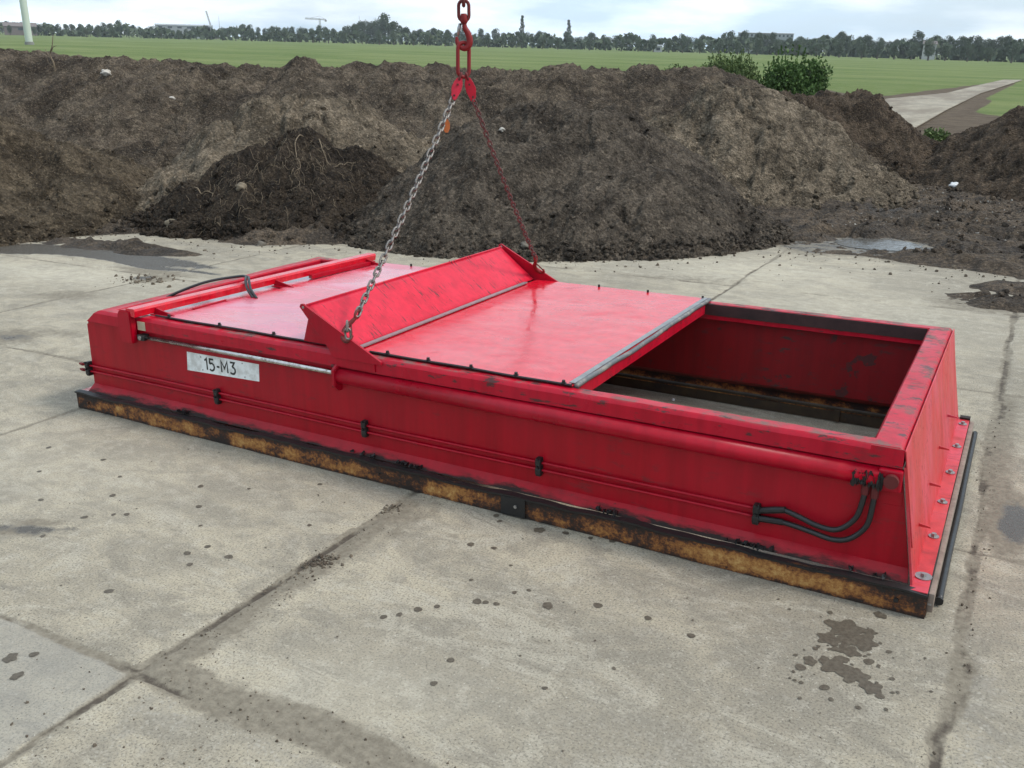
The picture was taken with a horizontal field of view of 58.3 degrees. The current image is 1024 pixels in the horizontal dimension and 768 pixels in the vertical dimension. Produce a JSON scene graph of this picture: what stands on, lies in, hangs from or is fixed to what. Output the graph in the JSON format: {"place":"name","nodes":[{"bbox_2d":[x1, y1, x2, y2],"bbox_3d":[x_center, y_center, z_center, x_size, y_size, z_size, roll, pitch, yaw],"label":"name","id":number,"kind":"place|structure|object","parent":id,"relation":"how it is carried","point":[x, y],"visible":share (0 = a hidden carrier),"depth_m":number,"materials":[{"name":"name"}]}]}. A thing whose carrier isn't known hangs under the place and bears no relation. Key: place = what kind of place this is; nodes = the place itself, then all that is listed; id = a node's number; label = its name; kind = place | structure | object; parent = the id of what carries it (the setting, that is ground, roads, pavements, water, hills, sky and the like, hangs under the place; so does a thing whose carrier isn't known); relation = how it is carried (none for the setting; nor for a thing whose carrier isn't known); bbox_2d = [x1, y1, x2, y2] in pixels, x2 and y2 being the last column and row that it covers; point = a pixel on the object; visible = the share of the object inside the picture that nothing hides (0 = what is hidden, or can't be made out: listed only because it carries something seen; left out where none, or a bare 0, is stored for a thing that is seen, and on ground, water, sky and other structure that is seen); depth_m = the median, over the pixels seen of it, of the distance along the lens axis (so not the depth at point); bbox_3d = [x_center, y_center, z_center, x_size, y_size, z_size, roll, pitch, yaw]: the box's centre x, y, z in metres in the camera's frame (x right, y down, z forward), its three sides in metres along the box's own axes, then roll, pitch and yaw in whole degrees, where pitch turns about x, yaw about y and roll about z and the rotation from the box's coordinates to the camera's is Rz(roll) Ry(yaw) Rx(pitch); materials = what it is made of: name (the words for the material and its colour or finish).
{"place":"outdoors","nodes":[
{"label":"outdoors","id":0,"kind":"place"},
{"bbox_2d":[154,24,212,38],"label":"building","id":1,"kind":"structure","parent":0,"point":[177,27],"depth_m":671.73,"materials":[{"name":"grey"}]},
{"bbox_2d":[0,233,1023,767],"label":"concrete yard","id":2,"kind":"structure","parent":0,"point":[668,693],"depth_m":3.35,"materials":[{"name":"grey concrete"}]},
{"bbox_2d":[0,115,153,246],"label":"soil heap","id":3,"kind":"object","parent":2,"relation":"on","point":[51,189],"visible":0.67,"depth_m":11.87,"materials":[{"name":"brown soil"}]},
{"bbox_2d":[2,446,932,751],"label":"damp spots","id":4,"kind":"object","parent":2,"relation":"on","point":[848,632],"visible":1,"depth_m":3.10,"materials":[{"name":"concrete"}]},
{"bbox_2d":[0,232,1015,767],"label":"soil crumbs","id":5,"kind":"object","parent":2,"relation":"on","point":[314,562],"visible":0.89,"depth_m":3.67,"materials":[{"name":"brown soil"}]},
{"bbox_2d":[74,244,977,618],"bbox_3d":[-0.044,-0.173,5.019,4.671,0.812,2.029,10,21,28],"label":"dosing hopper","id":6,"kind":"object","parent":2,"relation":"on","point":[518,408],"visible":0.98,"depth_m":4.36,"materials":[{"name":"red paint"}]},
{"bbox_2d":[836,238,921,250],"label":"puddle water","id":7,"kind":"structure","parent":2,"relation":"on","point":[879,244],"depth_m":10.56,"materials":[{"name":"grey liquid"}]},
{"bbox_2d":[0,32,1023,134],"bbox_3d":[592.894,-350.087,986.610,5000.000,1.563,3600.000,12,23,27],"label":"field ground","id":8,"kind":"structure","parent":0,"point":[891,77],"depth_m":129.93,"materials":[{"name":"green plant"}]},
{"bbox_2d":[2,22,36,35],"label":"building","id":9,"kind":"structure","parent":8,"relation":"on","point":[17,28],"depth_m":500.39,"materials":[{"name":"grey"}]},
{"bbox_2d":[19,0,33,44],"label":"wind turbine","id":10,"kind":"object","parent":8,"relation":"on","point":[26,23],"visible":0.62,"depth_m":156.52,"materials":[{"name":"paint"}]},
{"bbox_2d":[247,29,256,40],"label":"willow tree","id":11,"kind":"object","parent":8,"relation":"on","point":[251,34],"visible":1,"depth_m":447.77,"materials":[{"name":"green plant"}]},
{"bbox_2d":[266,28,273,41],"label":"willow tree","id":12,"kind":"object","parent":8,"relation":"on","point":[269,35],"visible":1,"depth_m":458.25,"materials":[{"name":"green plant"}]},
{"bbox_2d":[281,28,288,41],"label":"willow tree","id":13,"kind":"object","parent":8,"relation":"on","point":[285,33],"visible":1,"depth_m":450.26,"materials":[{"name":"green plant"}]},
{"bbox_2d":[309,30,315,42],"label":"willow tree","id":14,"kind":"object","parent":8,"relation":"on","point":[312,33],"visible":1,"depth_m":452.04,"materials":[{"name":"green plant"}]},
{"bbox_2d":[325,30,332,42],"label":"willow tree","id":15,"kind":"object","parent":8,"relation":"on","point":[328,36],"visible":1,"depth_m":448.34,"materials":[{"name":"green plant"}]},
{"bbox_2d":[338,31,346,43],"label":"willow tree","id":16,"kind":"object","parent":8,"relation":"on","point":[343,36],"visible":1,"depth_m":445.89,"materials":[{"name":"green plant"}]},
{"bbox_2d":[348,23,357,39],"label":"broadleaf tree","id":17,"kind":"object","parent":8,"relation":"on","point":[353,27],"visible":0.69,"depth_m":502.32,"materials":[{"name":"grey plant"}]},
{"bbox_2d":[357,20,366,42],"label":"broadleaf tree","id":18,"kind":"object","parent":8,"relation":"on","point":[362,26],"visible":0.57,"depth_m":585.59,"materials":[{"name":"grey plant"}]},
{"bbox_2d":[357,30,366,43],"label":"willow tree","id":19,"kind":"object","parent":8,"relation":"on","point":[362,36],"visible":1,"depth_m":437.30,"materials":[{"name":"green plant"}]},
{"bbox_2d":[362,19,375,37],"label":"broadleaf tree","id":20,"kind":"object","parent":8,"relation":"on","point":[369,30],"visible":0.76,"depth_m":607.98,"materials":[{"name":"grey plant"}]},
{"bbox_2d":[369,19,380,37],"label":"broadleaf tree","id":21,"kind":"object","parent":8,"relation":"on","point":[376,27],"visible":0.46,"depth_m":606.26,"materials":[{"name":"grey plant"}]},
{"bbox_2d":[374,29,381,44],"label":"willow tree","id":22,"kind":"object","parent":8,"relation":"on","point":[378,35],"visible":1,"depth_m":435.18,"materials":[{"name":"green plant"}]},
{"bbox_2d":[375,12,389,36],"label":"broadleaf tree","id":23,"kind":"object","parent":8,"relation":"on","point":[383,22],"visible":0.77,"depth_m":555.47,"materials":[{"name":"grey plant"}]},
{"bbox_2d":[385,21,400,43],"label":"broadleaf tree","id":24,"kind":"object","parent":8,"relation":"on","point":[394,25],"visible":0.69,"depth_m":503.87,"materials":[{"name":"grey plant"}]},
{"bbox_2d":[390,30,397,44],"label":"willow tree","id":25,"kind":"object","parent":8,"relation":"on","point":[394,38],"visible":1,"depth_m":429.89,"materials":[{"name":"green plant"}]},
{"bbox_2d":[401,26,410,40],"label":"broadleaf tree","id":26,"kind":"object","parent":8,"relation":"on","point":[406,30],"visible":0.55,"depth_m":513.72,"materials":[{"name":"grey plant"}]},
{"bbox_2d":[410,32,415,45],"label":"willow tree","id":27,"kind":"object","parent":8,"relation":"on","point":[413,36],"visible":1,"depth_m":436.49,"materials":[{"name":"green plant"}]},
{"bbox_2d":[424,32,430,45],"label":"willow tree","id":28,"kind":"object","parent":8,"relation":"on","point":[426,37],"visible":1,"depth_m":426.80,"materials":[{"name":"green plant"}]},
{"bbox_2d":[441,33,449,45],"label":"willow tree","id":29,"kind":"object","parent":8,"relation":"on","point":[445,39],"visible":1,"depth_m":426.09,"materials":[{"name":"green plant"}]},
{"bbox_2d":[0,48,900,177],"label":"soil bank","id":30,"kind":"structure","parent":8,"relation":"on","point":[129,107],"depth_m":15.81,"materials":[{"name":"brown soil"}]},
{"bbox_2d":[45,36,55,71],"bbox_3d":[-8.019,-5.744,15.979,0.335,0.638,0.084,8,21,18],"label":"dead branch","id":31,"kind":"object","parent":30,"relation":"on","point":[49,54],"visible":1,"depth_m":16.01,"materials":[{"name":"wood"}]},
{"bbox_2d":[100,69,111,76],"bbox_3d":[-7.022,-5.369,15.847,0.185,0.137,0.180,-10,23,-28],"label":"stone","id":32,"kind":"object","parent":30,"relation":"on","point":[106,72],"visible":1,"depth_m":15.80,"materials":[{"name":"white stone"}]},
{"bbox_2d":[478,28,484,38],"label":"broadleaf tree","id":33,"kind":"object","parent":8,"relation":"on","point":[480,32],"visible":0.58,"depth_m":567.68,"materials":[{"name":"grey plant"}]},
{"bbox_2d":[485,35,490,47],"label":"willow tree","id":34,"kind":"object","parent":8,"relation":"on","point":[488,38],"visible":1,"depth_m":409.88,"materials":[{"name":"green plant"}]},
{"bbox_2d":[491,28,500,40],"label":"broadleaf tree","id":35,"kind":"object","parent":8,"relation":"on","point":[495,36],"visible":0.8,"depth_m":569.53,"materials":[{"name":"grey plant"}]},
{"bbox_2d":[0,21,1023,61],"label":"tree line","id":36,"kind":"object","parent":8,"relation":"on","point":[851,49],"visible":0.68,"depth_m":454.24,"materials":[{"name":"green plant"}]},
{"bbox_2d":[518,15,524,46],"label":"poplar tree","id":37,"kind":"object","parent":8,"relation":"on","point":[522,26],"visible":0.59,"depth_m":483.83,"materials":[{"name":"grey plant"}]},
{"bbox_2d":[519,33,526,47],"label":"willow tree","id":38,"kind":"object","parent":8,"relation":"on","point":[522,38],"visible":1,"depth_m":418.99,"materials":[{"name":"green plant"}]},
{"bbox_2d":[539,36,545,48],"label":"willow tree","id":39,"kind":"object","parent":8,"relation":"on","point":[542,40],"visible":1,"depth_m":400.86,"materials":[{"name":"green plant"}]},
{"bbox_2d":[554,38,560,49],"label":"willow tree","id":40,"kind":"object","parent":8,"relation":"on","point":[557,42],"visible":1,"depth_m":394.76,"materials":[{"name":"green plant"}]},
{"bbox_2d":[563,31,569,42],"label":"broadleaf tree","id":41,"kind":"object","parent":8,"relation":"on","point":[566,35],"visible":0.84,"depth_m":469.64,"materials":[{"name":"green plant"}]},
{"bbox_2d":[568,37,574,49],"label":"willow tree","id":42,"kind":"object","parent":8,"relation":"on","point":[571,43],"visible":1,"depth_m":397.87,"materials":[{"name":"green plant"}]},
{"bbox_2d":[586,32,595,39],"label":"broadleaf tree","id":43,"kind":"object","parent":8,"relation":"on","point":[592,35],"visible":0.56,"depth_m":495.45,"materials":[{"name":"green plant"}]},
{"bbox_2d":[603,37,609,50],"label":"willow tree","id":44,"kind":"object","parent":8,"relation":"on","point":[605,40],"visible":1,"depth_m":391.36,"materials":[{"name":"green plant"}]},
{"bbox_2d":[619,38,624,50],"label":"willow tree","id":45,"kind":"object","parent":8,"relation":"on","point":[621,44],"visible":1,"depth_m":379.72,"materials":[{"name":"green plant"}]},
{"bbox_2d":[650,38,657,51],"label":"willow tree","id":46,"kind":"object","parent":8,"relation":"on","point":[654,45],"visible":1,"depth_m":386.97,"materials":[{"name":"green plant"}]},
{"bbox_2d":[666,38,672,52],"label":"willow tree","id":47,"kind":"object","parent":8,"relation":"on","point":[669,43],"visible":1,"depth_m":371.00,"materials":[{"name":"green plant"}]},
{"bbox_2d":[680,35,687,52],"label":"willow tree","id":48,"kind":"object","parent":8,"relation":"on","point":[683,39],"visible":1,"depth_m":373.35,"materials":[{"name":"green plant"}]},
{"bbox_2d":[697,39,704,52],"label":"willow tree","id":49,"kind":"object","parent":8,"relation":"on","point":[700,45],"visible":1,"depth_m":372.11,"materials":[{"name":"green plant"}]},
{"bbox_2d":[664,48,762,82],"bbox_3d":[5.790,-8.333,25.609,1.898,2.059,3.024,-13,25,-33],"label":"bush","id":50,"kind":"object","parent":8,"relation":"on","point":[738,66],"visible":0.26,"depth_m":24.98,"materials":[{"name":"green plant"}]},
{"bbox_2d":[715,39,724,53],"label":"willow tree","id":51,"kind":"object","parent":8,"relation":"on","point":[719,46],"visible":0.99,"depth_m":367.38,"materials":[{"name":"green plant"}]},
{"bbox_2d":[725,30,734,53],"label":"broadleaf tree","id":52,"kind":"object","parent":8,"relation":"on","point":[730,35],"visible":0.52,"depth_m":420.15,"materials":[{"name":"green plant"}]},
{"bbox_2d":[734,40,741,54],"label":"willow tree","id":53,"kind":"object","parent":8,"relation":"on","point":[737,46],"visible":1,"depth_m":349.88,"materials":[{"name":"green plant"}]},
{"bbox_2d":[738,30,749,51],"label":"broadleaf tree","id":54,"kind":"object","parent":8,"relation":"on","point":[744,33],"visible":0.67,"depth_m":413.32,"materials":[{"name":"green plant"}]},
{"bbox_2d":[752,37,762,54],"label":"willow tree","id":55,"kind":"object","parent":8,"relation":"on","point":[758,45],"visible":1,"depth_m":349.90,"materials":[{"name":"green plant"}]},
{"bbox_2d":[752,32,763,42],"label":"broadleaf tree","id":56,"kind":"object","parent":8,"relation":"on","point":[759,35],"visible":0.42,"depth_m":455.05,"materials":[{"name":"green plant"}]},
{"bbox_2d":[762,35,768,46],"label":"broadleaf tree","id":57,"kind":"object","parent":8,"relation":"on","point":[765,41],"visible":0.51,"depth_m":469.16,"materials":[{"name":"green plant"}]},
{"bbox_2d":[768,32,776,45],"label":"broadleaf tree","id":58,"kind":"object","parent":8,"relation":"on","point":[772,38],"visible":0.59,"depth_m":427.20,"materials":[{"name":"green plant"}]},
{"bbox_2d":[773,39,781,55],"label":"willow tree","id":59,"kind":"object","parent":8,"relation":"on","point":[777,44],"visible":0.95,"depth_m":350.37,"materials":[{"name":"green plant"}]},
{"bbox_2d":[748,44,833,95],"bbox_3d":[7.363,-7.684,24.692,2.616,2.789,2.297,-1,21,-7],"label":"bush","id":60,"kind":"object","parent":8,"relation":"on","point":[800,78],"visible":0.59,"depth_m":24.08,"materials":[{"name":"green plant"}]},
{"bbox_2d":[791,37,803,55],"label":"willow tree","id":61,"kind":"object","parent":8,"relation":"on","point":[797,42],"visible":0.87,"depth_m":342.25,"materials":[{"name":"green plant"}]},
{"bbox_2d":[813,42,822,55],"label":"willow tree","id":62,"kind":"object","parent":8,"relation":"on","point":[817,48],"visible":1,"depth_m":334.40,"materials":[{"name":"green plant"}]},
{"bbox_2d":[834,38,845,57],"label":"willow tree","id":63,"kind":"object","parent":8,"relation":"on","point":[840,48],"visible":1,"depth_m":329.80,"materials":[{"name":"green plant"}]},
{"bbox_2d":[836,30,850,40],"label":"broadleaf tree","id":64,"kind":"object","parent":8,"relation":"on","point":[842,35],"visible":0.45,"depth_m":472.55,"materials":[{"name":"green plant"}]},
{"bbox_2d":[857,43,866,58],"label":"willow tree","id":65,"kind":"object","parent":8,"relation":"on","point":[862,49],"visible":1,"depth_m":310.26,"materials":[{"name":"green plant"}]},
{"bbox_2d":[863,34,873,51],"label":"broadleaf tree","id":66,"kind":"object","parent":8,"relation":"on","point":[867,39],"visible":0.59,"depth_m":427.24,"materials":[{"name":"green plant"}]},
{"bbox_2d":[872,40,884,58],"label":"willow tree","id":67,"kind":"object","parent":8,"relation":"on","point":[879,48],"visible":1,"depth_m":312.92,"materials":[{"name":"green plant"}]},
{"bbox_2d":[889,43,899,58],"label":"willow tree","id":68,"kind":"object","parent":8,"relation":"on","point":[894,49],"visible":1,"depth_m":306.48,"materials":[{"name":"green plant"}]},
{"bbox_2d":[907,42,919,59],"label":"willow tree","id":69,"kind":"object","parent":8,"relation":"on","point":[911,51],"visible":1,"depth_m":303.46,"materials":[{"name":"green plant"}]},
{"bbox_2d":[911,30,924,57],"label":"broadleaf tree","id":70,"kind":"object","parent":8,"relation":"on","point":[920,35],"visible":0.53,"depth_m":400.81,"materials":[{"name":"green plant"}]},
{"bbox_2d":[921,41,937,59],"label":"building","id":71,"kind":"structure","parent":8,"relation":"on","point":[932,57],"depth_m":342.02,"materials":[{"name":"grey"}]},
{"bbox_2d":[923,40,936,60],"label":"willow tree","id":72,"kind":"object","parent":8,"relation":"on","point":[929,50],"visible":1,"depth_m":291.80,"materials":[{"name":"green plant"}]},
{"bbox_2d":[941,43,950,60],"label":"willow tree","id":73,"kind":"object","parent":8,"relation":"on","point":[946,50],"visible":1,"depth_m":294.29,"materials":[{"name":"green plant"}]},
{"bbox_2d":[942,35,954,58],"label":"broadleaf tree","id":74,"kind":"object","parent":8,"relation":"on","point":[950,40],"visible":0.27,"depth_m":359.44,"materials":[{"name":"green plant"}]},
{"bbox_2d":[954,36,970,48],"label":"broadleaf tree","id":75,"kind":"object","parent":8,"relation":"on","point":[963,41],"visible":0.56,"depth_m":348.28,"materials":[{"name":"green plant"}]},
{"bbox_2d":[908,105,1023,201],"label":"soil heap","id":76,"kind":"object","parent":8,"relation":"on","point":[987,159],"visible":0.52,"depth_m":14.91,"materials":[{"name":"brown soil"}]},
{"bbox_2d":[964,43,973,61],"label":"willow tree","id":77,"kind":"object","parent":8,"relation":"on","point":[969,49],"visible":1,"depth_m":289.31,"materials":[{"name":"green plant"}]},
{"bbox_2d":[974,35,983,46],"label":"broadleaf tree","id":78,"kind":"object","parent":8,"relation":"on","point":[979,40],"visible":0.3,"depth_m":391.39,"materials":[{"name":"green plant"}]},
{"bbox_2d":[985,47,994,61],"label":"willow tree","id":79,"kind":"object","parent":8,"relation":"on","point":[990,51],"visible":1,"depth_m":281.80,"materials":[{"name":"green plant"}]},
{"bbox_2d":[986,39,995,47],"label":"broadleaf tree","id":80,"kind":"object","parent":8,"relation":"on","point":[991,43],"visible":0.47,"depth_m":350.78,"materials":[{"name":"green plant"}]},
{"bbox_2d":[991,36,1005,58],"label":"broadleaf tree","id":81,"kind":"object","parent":8,"relation":"on","point":[999,43],"visible":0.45,"depth_m":344.45,"materials":[{"name":"green plant"}]},
{"bbox_2d":[1003,35,1013,43],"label":"broadleaf tree","id":82,"kind":"object","parent":8,"relation":"on","point":[1008,39],"visible":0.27,"depth_m":408.57,"materials":[{"name":"green plant"}]},
{"bbox_2d":[1006,42,1021,62],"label":"willow tree","id":83,"kind":"object","parent":8,"relation":"on","point":[1012,54],"visible":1,"depth_m":274.10,"materials":[{"name":"green plant"}]},
{"bbox_2d":[0,0,1023,48],"label":"sky","id":84,"kind":"structure","parent":0,"point":[891,20],"materials":[{"name":"white"}]},
{"bbox_2d":[40,184,1023,312],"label":"mud ground","id":85,"kind":"structure","parent":0,"point":[1009,261],"depth_m":10.84,"materials":[{"name":"brown soil"}]},
{"bbox_2d":[119,126,400,239],"bbox_3d":[-2.793,-2.743,12.272,3.961,1.370,3.960,10,21,28],"label":"soil heap","id":86,"kind":"object","parent":85,"relation":"on","point":[370,167],"visible":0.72,"depth_m":11.45,"materials":[{"name":"brown soil"}]},
{"bbox_2d":[235,182,246,190],"bbox_3d":[-3.350,-2.431,11.347,0.150,0.128,0.146,10,21,28],"label":"stone","id":87,"kind":"object","parent":86,"relation":"on","point":[240,186],"visible":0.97,"depth_m":11.30,"materials":[{"name":"stone"}]},
{"bbox_2d":[176,121,378,235],"bbox_3d":[-3.235,-2.622,11.662,2.898,1.275,1.945,10,21,28],"label":"root tangle","id":88,"kind":"object","parent":86,"relation":"on","point":[274,180],"visible":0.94,"depth_m":11.54,"materials":[{"name":"brown plant"}]},
{"bbox_2d":[134,92,440,211],"bbox_3d":[-2.941,-3.401,13.632,5.962,1.805,6.072,10,21,28],"label":"soil heap","id":89,"kind":"object","parent":85,"relation":"on","point":[340,122],"visible":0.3,"depth_m":12.86,"materials":[{"name":"beige soil"}]},
{"bbox_2d":[96,184,1023,302],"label":"mud clods","id":90,"kind":"object","parent":85,"relation":"on","point":[340,233],"visible":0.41,"depth_m":11.48,"materials":[{"name":"brown soil"}]},
{"bbox_2d":[330,98,795,262],"bbox_3d":[0.562,-2.784,11.835,6.246,1.733,5.616,10,21,28],"label":"soil heap","id":91,"kind":"object","parent":85,"relation":"on","point":[614,182],"visible":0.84,"depth_m":10.47,"materials":[{"name":"brown soil"}]},
{"bbox_2d":[520,241,528,248],"bbox_3d":[0.142,-1.495,9.883,0.124,0.086,0.106,10,21,28],"label":"stone","id":92,"kind":"object","parent":91,"relation":"on","point":[524,245],"visible":0.84,"depth_m":9.85,"materials":[{"name":"grey stone"}]},
{"bbox_2d":[643,81,921,211],"bbox_3d":[3.526,-3.750,14.421,5.856,1.919,5.592,10,21,28],"label":"soil heap","id":93,"kind":"object","parent":85,"relation":"on","point":[755,147],"visible":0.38,"depth_m":13.42,"materials":[{"name":"beige soil"}]},
{"bbox_2d":[778,88,939,179],"bbox_3d":[5.740,-4.618,17.239,6.120,1.805,5.712,10,21,28],"label":"soil heap","id":94,"kind":"object","parent":85,"relation":"on","point":[876,125],"visible":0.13,"depth_m":16.43,"materials":[{"name":"brown soil"}]},
{"bbox_2d":[832,188,1017,240],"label":"gravel chips","id":95,"kind":"object","parent":85,"relation":"on","point":[937,212],"visible":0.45,"depth_m":11.73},
{"bbox_2d":[923,127,950,141],"bbox_3d":[8.767,-4.981,19.059,0.582,0.709,0.605,12,23,27],"label":"bush","id":96,"kind":"object","parent":85,"relation":"on","point":[940,135],"visible":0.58,"depth_m":18.91,"materials":[{"name":"green plant"}]},
{"bbox_2d":[738,32,793,53],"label":"building","id":97,"kind":"structure","parent":0,"point":[782,36],"depth_m":559.90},
{"bbox_2d":[885,80,1020,126],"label":"farm road","id":98,"kind":"structure","parent":0,"point":[916,111],"depth_m":42.82,"materials":[{"name":"concrete"}]},
{"label":"crane chain","id":99,"kind":"object","parent":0,"visible":0},
{"bbox_2d":[455,0,472,50],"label":"swivel hook","id":100,"kind":"object","parent":99,"relation":"hanging from","point":[463,18],"visible":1,"depth_m":4.59,"materials":[{"name":"paint"}]},
{"bbox_2d":[341,41,544,342],"bbox_3d":[-0.284,-1.072,4.837,0.117,1.388,1.948,13,23,29],"label":"chain sling","id":101,"kind":"object","parent":100,"relation":"hanging from","point":[457,85],"visible":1,"depth_m":4.64,"materials":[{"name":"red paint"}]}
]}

